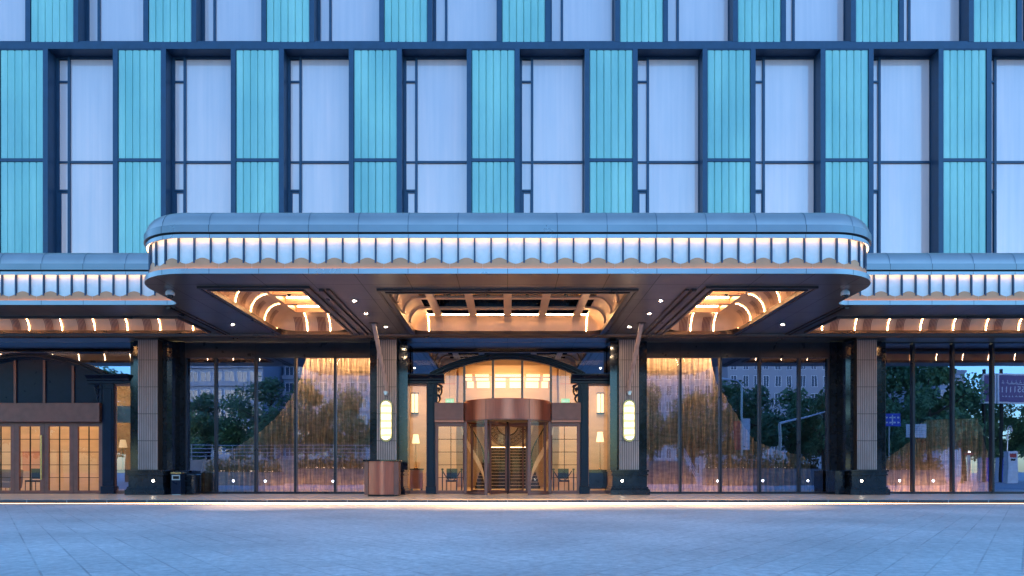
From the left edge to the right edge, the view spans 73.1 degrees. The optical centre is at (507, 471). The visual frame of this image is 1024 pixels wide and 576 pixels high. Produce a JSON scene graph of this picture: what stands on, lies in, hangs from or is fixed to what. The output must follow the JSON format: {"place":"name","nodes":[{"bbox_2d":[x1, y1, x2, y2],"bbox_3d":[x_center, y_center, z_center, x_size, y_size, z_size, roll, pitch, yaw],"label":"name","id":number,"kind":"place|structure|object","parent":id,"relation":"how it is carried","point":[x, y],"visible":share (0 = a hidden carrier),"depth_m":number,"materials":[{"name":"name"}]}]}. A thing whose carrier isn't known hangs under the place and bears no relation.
{"place":"outdoors","nodes":[
{"label":"outdoors","id":0,"kind":"place"},
{"bbox_2d":[461,424,553,488],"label":"grand staircase","id":1,"kind":"structure","parent":0,"point":[498,467],"depth_m":36.20,"materials":[{"name":"black metal"}]},
{"bbox_2d":[0,0,1023,344],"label":"hotel tower","id":2,"kind":"structure","parent":0,"point":[894,126],"depth_m":27.17,"materials":[{"name":"blue metal"}]},
{"bbox_2d":[0,0,24,40],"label":"window","id":3,"kind":"structure","parent":2,"relation":"in","point":[12,12],"depth_m":27.57,"materials":[{"name":"blue glass"}]},
{"bbox_2d":[56,57,112,252],"bbox_3d":[-16.695,-11.285,27.690,2.537,10.490,0.380,0,0,0],"label":"window","id":4,"kind":"structure","parent":2,"relation":"in","point":[84,85],"depth_m":27.57,"materials":[{"name":"white glass"}]},
{"bbox_2d":[86,0,142,40],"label":"window","id":5,"kind":"structure","parent":2,"relation":"in","point":[106,20],"depth_m":27.57,"materials":[{"name":"blue glass"}]},
{"bbox_2d":[0,253,251,341],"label":"side canopy","id":6,"kind":"object","parent":2,"relation":"attached to","point":[78,297],"visible":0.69,"depth_m":21.08,"materials":[{"name":"metal"}]},
{"bbox_2d":[172,57,230,213],"bbox_3d":[-12.086,-11.285,27.690,2.537,10.490,0.380,0,0,0],"label":"window","id":7,"kind":"structure","parent":2,"relation":"in","point":[201,86],"depth_m":27.57,"materials":[{"name":"blue glass"}]},
{"bbox_2d":[202,0,260,40],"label":"window","id":8,"kind":"structure","parent":2,"relation":"in","point":[222,20],"depth_m":27.57,"materials":[{"name":"glass"}]},
{"bbox_2d":[288,57,348,212],"bbox_3d":[-7.477,-11.285,27.690,2.537,10.490,0.380,0,0,0],"label":"window","id":9,"kind":"structure","parent":2,"relation":"in","point":[318,87],"depth_m":27.57,"materials":[{"name":"glass"}]},
{"bbox_2d":[318,0,378,40],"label":"window","id":10,"kind":"structure","parent":2,"relation":"in","point":[338,20],"depth_m":27.57,"materials":[{"name":"glass"}]},
{"bbox_2d":[404,57,466,212],"bbox_3d":[-2.868,-11.285,27.690,2.537,10.490,0.380,0,0,0],"label":"window","id":11,"kind":"structure","parent":2,"relation":"in","point":[435,88],"depth_m":27.57,"materials":[{"name":"white glass"}]},
{"bbox_2d":[434,0,496,40],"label":"window","id":12,"kind":"structure","parent":2,"relation":"in","point":[454,20],"depth_m":27.57,"materials":[{"name":"glass"}]},
{"bbox_2d":[144,213,871,341],"bbox_3d":[0.000,-5.850,22.308,20.840,1.834,9.384,0,0,0],"label":"entrance canopy","id":13,"kind":"object","parent":2,"relation":"attached to","point":[613,276],"visible":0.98,"depth_m":17.87,"materials":[{"name":"metal"}]},
{"bbox_2d":[165,290,174,298],"bbox_3d":[-9.400,-4.947,19.250,0.240,0.232,0.240,0,0,0],"label":"security camera","id":14,"kind":"object","parent":13,"relation":"attached to","point":[170,294],"visible":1,"depth_m":19.18,"materials":[{"name":"white paint"}]},
{"bbox_2d":[369,322,388,395],"bbox_3d":[-4.560,-3.988,24.630,0.320,2.256,2.580,0,0,0],"label":"strut","id":15,"kind":"object","parent":13,"relation":"attached to","point":[380,357],"visible":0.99,"depth_m":24.51,"materials":[{"name":"metal"}]},
{"bbox_2d":[626,322,645,395],"bbox_3d":[4.560,-3.988,24.630,0.320,2.256,2.580,0,0,0],"label":"strut","id":16,"kind":"object","parent":13,"relation":"attached to","point":[636,349],"visible":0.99,"depth_m":24.50,"materials":[{"name":"metal"}]},
{"bbox_2d":[840,290,849,298],"bbox_3d":[9.400,-4.947,19.250,0.240,0.232,0.240,0,0,0],"label":"security camera","id":17,"kind":"object","parent":13,"relation":"attached to","point":[844,294],"visible":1,"depth_m":19.18,"materials":[{"name":"white paint"}]},
{"bbox_2d":[520,57,582,212],"bbox_3d":[1.741,-11.285,27.690,2.537,10.490,0.380,0,0,0],"label":"window","id":18,"kind":"structure","parent":2,"relation":"in","point":[551,88],"depth_m":27.57,"materials":[{"name":"glass"}]},
{"bbox_2d":[550,0,612,40],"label":"window","id":19,"kind":"structure","parent":2,"relation":"in","point":[570,20],"depth_m":27.57,"materials":[{"name":"glass"}]},
{"bbox_2d":[638,57,698,212],"bbox_3d":[6.350,-11.285,27.690,2.537,10.490,0.380,0,0,0],"label":"window","id":20,"kind":"structure","parent":2,"relation":"in","point":[668,87],"depth_m":27.57,"materials":[{"name":"blue glass"}]},
{"bbox_2d":[668,0,728,40],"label":"window","id":21,"kind":"structure","parent":2,"relation":"in","point":[688,20],"depth_m":27.57,"materials":[{"name":"blue glass"}]},
{"bbox_2d":[756,57,814,212],"bbox_3d":[10.959,-11.285,27.690,2.537,10.490,0.380,0,0,0],"label":"window","id":22,"kind":"structure","parent":2,"relation":"in","point":[785,86],"depth_m":27.57,"materials":[{"name":"blue glass"}]},
{"bbox_2d":[786,0,844,40],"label":"window","id":23,"kind":"structure","parent":2,"relation":"in","point":[806,20],"depth_m":27.57,"materials":[{"name":"blue glass"}]},
{"bbox_2d":[763,253,1023,341],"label":"side canopy","id":24,"kind":"object","parent":2,"relation":"attached to","point":[940,297],"visible":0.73,"depth_m":21.08,"materials":[{"name":"metal"}]},
{"bbox_2d":[874,57,929,252],"bbox_3d":[15.568,-11.285,27.690,2.537,10.490,0.380,0,0,0],"label":"window","id":25,"kind":"structure","parent":2,"relation":"in","point":[901,84],"depth_m":27.57,"materials":[{"name":"white glass"}]},
{"bbox_2d":[904,0,959,40],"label":"window","id":26,"kind":"structure","parent":2,"relation":"in","point":[924,20],"depth_m":27.57,"materials":[{"name":"blue glass"}]},
{"bbox_2d":[992,57,1023,252],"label":"window","id":27,"kind":"structure","parent":2,"relation":"in","point":[1007,72],"depth_m":27.57,"materials":[{"name":"blue glass"}]},
{"bbox_2d":[1022,0,1023,40],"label":"window","id":28,"kind":"structure","parent":2,"relation":"in","point":[1022,0],"depth_m":27.55,"materials":[{"name":"blue glass"}]},
{"bbox_2d":[0,504,1023,575],"bbox_3d":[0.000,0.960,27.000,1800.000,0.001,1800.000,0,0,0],"label":"plaza ground","id":29,"kind":"structure","parent":0,"point":[511,539],"depth_m":9.76,"materials":[{"name":"grey stone"}]},
{"bbox_2d":[0,494,1023,499],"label":"porch platform","id":30,"kind":"structure","parent":29,"relation":"on","point":[518,497],"depth_m":23.04,"materials":[{"name":"stone"}]},
{"bbox_2d":[0,343,129,493],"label":"entrance portal","id":31,"kind":"object","parent":30,"relation":"on","point":[44,387],"visible":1,"depth_m":26.95,"materials":[{"name":"black metal"}]},
{"bbox_2d":[0,422,14,493],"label":"door","id":32,"kind":"structure","parent":31,"relation":"in","point":[2,424],"depth_m":26.95,"materials":[{"name":"brown metal"}]},
{"bbox_2d":[15,422,43,493],"bbox_3d":[-18.641,-0.544,26.949,1.140,2.788,0.182,0,0,0],"label":"door","id":33,"kind":"structure","parent":31,"relation":"in","point":[18,425],"depth_m":26.95,"materials":[{"name":"brown metal"}]},
{"bbox_2d":[44,422,73,493],"bbox_3d":[-17.495,-0.544,26.995,1.140,2.788,0.090,0,0,0],"label":"door","id":34,"kind":"structure","parent":31,"relation":"in","point":[47,425],"depth_m":26.95,"materials":[{"name":"brown metal"}]},
{"bbox_2d":[74,422,101,493],"bbox_3d":[-16.349,-0.544,26.995,1.140,2.788,0.090,0,0,0],"label":"door","id":35,"kind":"structure","parent":31,"relation":"in","point":[76,424],"depth_m":26.95,"materials":[{"name":"brown metal"}]},
{"bbox_2d":[2,386,129,489],"bbox_3d":[-20.800,-2.070,29.360,12.400,5.840,4.480,0,0,0],"label":"side foyer","id":36,"kind":"object","parent":30,"relation":"on","point":[123,399],"depth_m":31.60,"materials":[{"name":"beige paint"}]},
{"bbox_2d":[2,469,22,489],"bbox_3d":[-21.406,0.371,29.715,1.040,0.962,0.910,0,0,0],"label":"armchair","id":37,"kind":"object","parent":36,"relation":"on","point":[6,482],"visible":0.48,"depth_m":29.84,"materials":[{"name":"grey fabric"}]},
{"bbox_2d":[22,451,39,470],"bbox_3d":[-21.606,-0.490,31.540,1.018,0.900,0.080,0,0,0],"label":"wall picture","id":38,"kind":"object","parent":36,"relation":"attached to","point":[35,459],"depth_m":31.50,"materials":[{"name":"orange paper"}]},
{"bbox_2d":[25,469,39,489],"bbox_3d":[-20.434,0.350,29.810,0.480,1.000,0.460,0,0,0],"label":"lobby chair","id":39,"kind":"object","parent":36,"relation":"on","point":[35,472],"visible":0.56,"depth_m":29.98,"materials":[{"name":"teal fabric"}]},
{"bbox_2d":[117,470,128,488],"bbox_3d":[-16.871,0.375,30.000,1.200,0.950,0.400,0,0,0],"label":"console table","id":40,"kind":"object","parent":36,"relation":"on","point":[122,479],"visible":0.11,"depth_m":29.83,"materials":[{"name":"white metal"}]},
{"bbox_2d":[119,440,126,469],"bbox_3d":[-16.695,-0.750,30.000,0.340,1.300,0.335,0,0,0],"label":"table lamp","id":41,"kind":"object","parent":40,"relation":"on","point":[122,444],"visible":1,"depth_m":29.96,"materials":[{"name":"beige fabric"}]},
{"bbox_2d":[124,338,188,494],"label":"column","id":42,"kind":"structure","parent":30,"relation":"on","point":[156,412],"depth_m":25.93,"materials":[{"name":"grey stone"}]},
{"bbox_2d":[130,342,190,472],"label":"stone pier","id":43,"kind":"structure","parent":30,"relation":"on","point":[182,406],"depth_m":26.88,"materials":[{"name":"black stone"}]},
{"bbox_2d":[171,472,185,494],"bbox_3d":[-12.240,0.430,25.698,0.380,0.840,0.385,0,0,0],"label":"litter bin","id":44,"kind":"object","parent":30,"relation":"on","point":[177,483],"visible":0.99,"depth_m":25.52,"materials":[{"name":"black metal"}]},
{"bbox_2d":[185,473,200,494],"bbox_3d":[-12.008,0.440,26.225,0.560,0.820,0.570,0,0,0],"label":"litter bin","id":45,"kind":"object","parent":30,"relation":"on","point":[192,483],"visible":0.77,"depth_m":25.95,"materials":[{"name":"black metal"}]},
{"bbox_2d":[191,359,305,472],"bbox_3d":[-8.850,-2.070,30.060,8.100,5.840,5.880,0,0,0],"label":"lounge","id":46,"kind":"object","parent":30,"relation":"on","point":[236,398],"visible":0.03,"depth_m":32.06,"materials":[{"name":"clear glass"}]},
{"bbox_2d":[201,359,369,491],"bbox_3d":[-8.816,-2.009,27.749,7.066,5.618,0.137,0,0,0],"label":"bead curtain","id":47,"kind":"object","parent":46,"relation":"hanging from","point":[315,438],"visible":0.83,"depth_m":27.75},
{"bbox_2d":[185,342,369,493],"bbox_3d":[-8.945,-2.104,27.000,7.270,5.908,0.200,0,0,0],"label":"window wall","id":48,"kind":"structure","parent":30,"relation":"on","point":[256,351],"depth_m":26.94,"materials":[{"name":"black metal"}]},
{"bbox_2d":[363,460,401,496],"bbox_3d":[-4.402,0.212,24.245,1.280,1.275,0.830,0,0,0],"label":"podium","id":49,"kind":"object","parent":30,"relation":"on","point":[382,478],"visible":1,"depth_m":23.97,"materials":[{"name":"orange metal"}]},
{"bbox_2d":[370,338,409,494],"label":"column","id":50,"kind":"structure","parent":30,"relation":"on","point":[396,355],"depth_m":26.15,"materials":[{"name":"grey stone"}]},
{"bbox_2d":[380,400,392,441],"bbox_3d":[-4.535,-1.915,25.791,0.470,1.580,0.168,0,0,0],"label":"wall sconce","id":51,"kind":"object","parent":50,"relation":"attached to","point":[386,420],"depth_m":25.75,"materials":[{"name":"beige glass"}]},
{"bbox_2d":[408,360,606,493],"bbox_3d":[0.000,-2.545,33.310,9.200,6.790,12.380,0,0,0],"label":"lobby","id":52,"kind":"object","parent":30,"relation":"on","point":[507,379],"visible":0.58,"depth_m":33.42,"materials":[{"name":"beige paint"}]},
{"bbox_2d":[411,393,418,413],"bbox_3d":[-4.202,-3.110,31.310,0.340,0.960,0.140,0,0,0],"label":"wall lantern","id":53,"kind":"object","parent":52,"relation":"attached to","point":[414,403],"depth_m":31.26,"materials":[{"name":"beige glass"}]},
{"bbox_2d":[410,469,423,489],"bbox_3d":[-4.002,0.350,30.400,0.600,1.000,0.400,0,0,0],"label":"console table","id":54,"kind":"object","parent":52,"relation":"on","point":[416,478],"visible":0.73,"depth_m":30.23,"materials":[{"name":"brown wood"}]},
{"bbox_2d":[412,434,419,468],"bbox_3d":[-4.037,-0.900,30.400,0.340,1.500,0.335,0,0,0],"label":"table lamp","id":55,"kind":"object","parent":54,"relation":"on","point":[415,440],"visible":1,"depth_m":30.34,"materials":[{"name":"beige fabric"}]},
{"bbox_2d":[445,399,453,402],"bbox_3d":[-2.343,-4.468,27.989,0.340,3.400,0.081,0,0,0],"label":"exit sign","id":56,"kind":"object","parent":52,"relation":"hanging from","point":[449,400],"visible":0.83,"depth_m":27.97,"materials":[{"name":"green plastic"}]},
{"bbox_2d":[441,468,460,489],"bbox_3d":[-2.398,0.350,28.600,0.939,1.000,0.340,0,0,0],"label":"rope stanchion","id":57,"kind":"object","parent":52,"relation":"on","point":[442,469],"visible":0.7,"depth_m":28.58,"materials":[{"name":"black metal"}]},
{"bbox_2d":[446,469,456,489],"bbox_3d":[-2.448,0.350,30.210,0.480,1.000,0.460,0,0,0],"label":"lobby chair","id":58,"kind":"object","parent":52,"relation":"on","point":[451,472],"visible":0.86,"depth_m":30.38,"materials":[{"name":"teal fabric"}]},
{"bbox_2d":[552,468,571,489],"bbox_3d":[2.203,0.350,28.600,0.939,1.000,0.340,0,0,0],"label":"rope stanchion","id":59,"kind":"object","parent":52,"relation":"on","point":[553,469],"visible":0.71,"depth_m":28.58,"materials":[{"name":"black metal"}]},
{"bbox_2d":[558,469,569,489],"bbox_3d":[2.448,0.350,30.210,0.480,1.000,0.460,0,0,0],"label":"lobby chair","id":60,"kind":"object","parent":52,"relation":"on","point":[560,472],"visible":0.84,"depth_m":30.38,"materials":[{"name":"teal metal"}]},
{"bbox_2d":[561,371,569,402],"bbox_3d":[2.343,-4.468,27.989,0.340,3.400,0.081,0,0,0],"label":"exit sign","id":61,"kind":"object","parent":52,"relation":"hanging from","point":[565,400],"visible":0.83,"depth_m":27.97,"materials":[{"name":"green plastic"}]},
{"bbox_2d":[589,470,606,489],"bbox_3d":[3.932,0.375,30.200,0.900,0.950,0.400,0,0,0],"label":"console table","id":62,"kind":"object","parent":52,"relation":"on","point":[597,479],"visible":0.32,"depth_m":30.03,"materials":[{"name":"blue metal"}]},
{"bbox_2d":[596,432,603,469],"bbox_3d":[4.037,-0.925,30.200,0.340,1.650,0.335,0,0,0],"label":"table lamp","id":63,"kind":"object","parent":62,"relation":"on","point":[599,439],"visible":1,"depth_m":30.14,"materials":[{"name":"beige fabric"}]},
{"bbox_2d":[596,393,603,413],"bbox_3d":[4.202,-3.110,31.310,0.340,0.960,0.140,0,0,0],"label":"wall lantern","id":64,"kind":"object","parent":52,"relation":"attached to","point":[600,403],"depth_m":31.26,"materials":[{"name":"beige glass"}]},
{"bbox_2d":[464,398,550,494],"bbox_3d":[0.000,-0.930,27.000,3.420,3.560,3.420,0,0,0],"label":"revolving door","id":65,"kind":"structure","parent":30,"relation":"on","point":[487,414],"depth_m":25.97,"materials":[{"name":"orange metal"}]},
{"bbox_2d":[409,343,607,493],"bbox_3d":[0.000,-2.104,26.870,8.240,5.908,0.460,0,0,0],"label":"entrance portal","id":66,"kind":"object","parent":30,"relation":"on","point":[583,364],"visible":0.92,"depth_m":26.95,"materials":[{"name":"black metal"}]},
{"bbox_2d":[435,422,464,493],"bbox_3d":[-2.215,-0.544,26.949,1.210,2.788,0.182,0,0,0],"label":"door","id":67,"kind":"structure","parent":66,"relation":"in","point":[437,424],"depth_m":26.95,"materials":[{"name":"brown metal"}]},
{"bbox_2d":[551,422,579,493],"bbox_3d":[2.215,-0.544,26.949,1.210,2.788,0.182,0,0,0],"label":"door","id":68,"kind":"structure","parent":66,"relation":"in","point":[553,424],"depth_m":26.95,"materials":[{"name":"brown metal"}]},
{"bbox_2d":[0,500,1023,502],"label":"porch kerb","id":69,"kind":"structure","parent":30,"relation":"attached to","point":[511,501],"depth_m":20.87,"materials":[{"name":"stone"}]},
{"bbox_2d":[0,503,1023,503],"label":"kerb light","id":70,"kind":"object","parent":69,"relation":"attached to","point":[511,503],"visible":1,"depth_m":20.90,"materials":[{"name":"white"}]},
{"bbox_2d":[606,338,649,494],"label":"column","id":71,"kind":"structure","parent":30,"relation":"on","point":[627,471],"depth_m":25.91,"materials":[{"name":"grey stone"}]},
{"bbox_2d":[622,400,634,441],"bbox_3d":[4.535,-1.915,25.791,0.470,1.580,0.168,0,0,0],"label":"wall sconce","id":72,"kind":"object","parent":71,"relation":"attached to","point":[628,420],"depth_m":25.73,"materials":[{"name":"white glass"}]},
{"bbox_2d":[647,342,829,493],"bbox_3d":[8.945,-2.104,27.000,7.210,5.908,0.200,0,0,0],"label":"window wall","id":73,"kind":"structure","parent":30,"relation":"on","point":[720,351],"depth_m":26.94,"materials":[{"name":"black metal"}]},
{"bbox_2d":[711,359,822,491],"bbox_3d":[8.850,-2.070,30.060,8.100,5.840,5.880,0,0,0],"label":"lounge","id":74,"kind":"object","parent":30,"relation":"on","point":[778,402],"visible":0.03,"depth_m":32.09,"materials":[{"name":"clear glass"}]},
{"bbox_2d":[647,359,811,491],"bbox_3d":[8.752,-2.009,27.750,6.938,5.618,0.139,0,0,0],"label":"bead curtain","id":75,"kind":"object","parent":74,"relation":"hanging from","point":[700,436],"visible":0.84,"depth_m":27.75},
{"bbox_2d":[823,342,884,491],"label":"stone pier","id":76,"kind":"structure","parent":30,"relation":"on","point":[833,406],"depth_m":26.88,"materials":[{"name":"black stone"}]},
{"bbox_2d":[826,338,889,494],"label":"column","id":77,"kind":"structure","parent":30,"relation":"on","point":[858,471],"depth_m":25.93,"materials":[{"name":"grey stone"}]},
{"bbox_2d":[885,343,1023,493],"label":"window wall","id":78,"kind":"structure","parent":30,"relation":"on","point":[952,418],"depth_m":26.92,"materials":[{"name":"black metal"}]},
{"bbox_2d":[886,345,1023,491],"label":"lounge","id":79,"kind":"object","parent":30,"relation":"on","point":[932,382],"visible":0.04,"depth_m":33.00,"materials":[{"name":"clear glass"}]},
{"bbox_2d":[886,418,987,491],"bbox_3d":[17.183,-0.676,27.750,4.208,2.952,0.138,0,0,0],"label":"bead curtain","id":80,"kind":"object","parent":79,"relation":"hanging from","point":[932,457],"visible":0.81,"depth_m":27.75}
]}

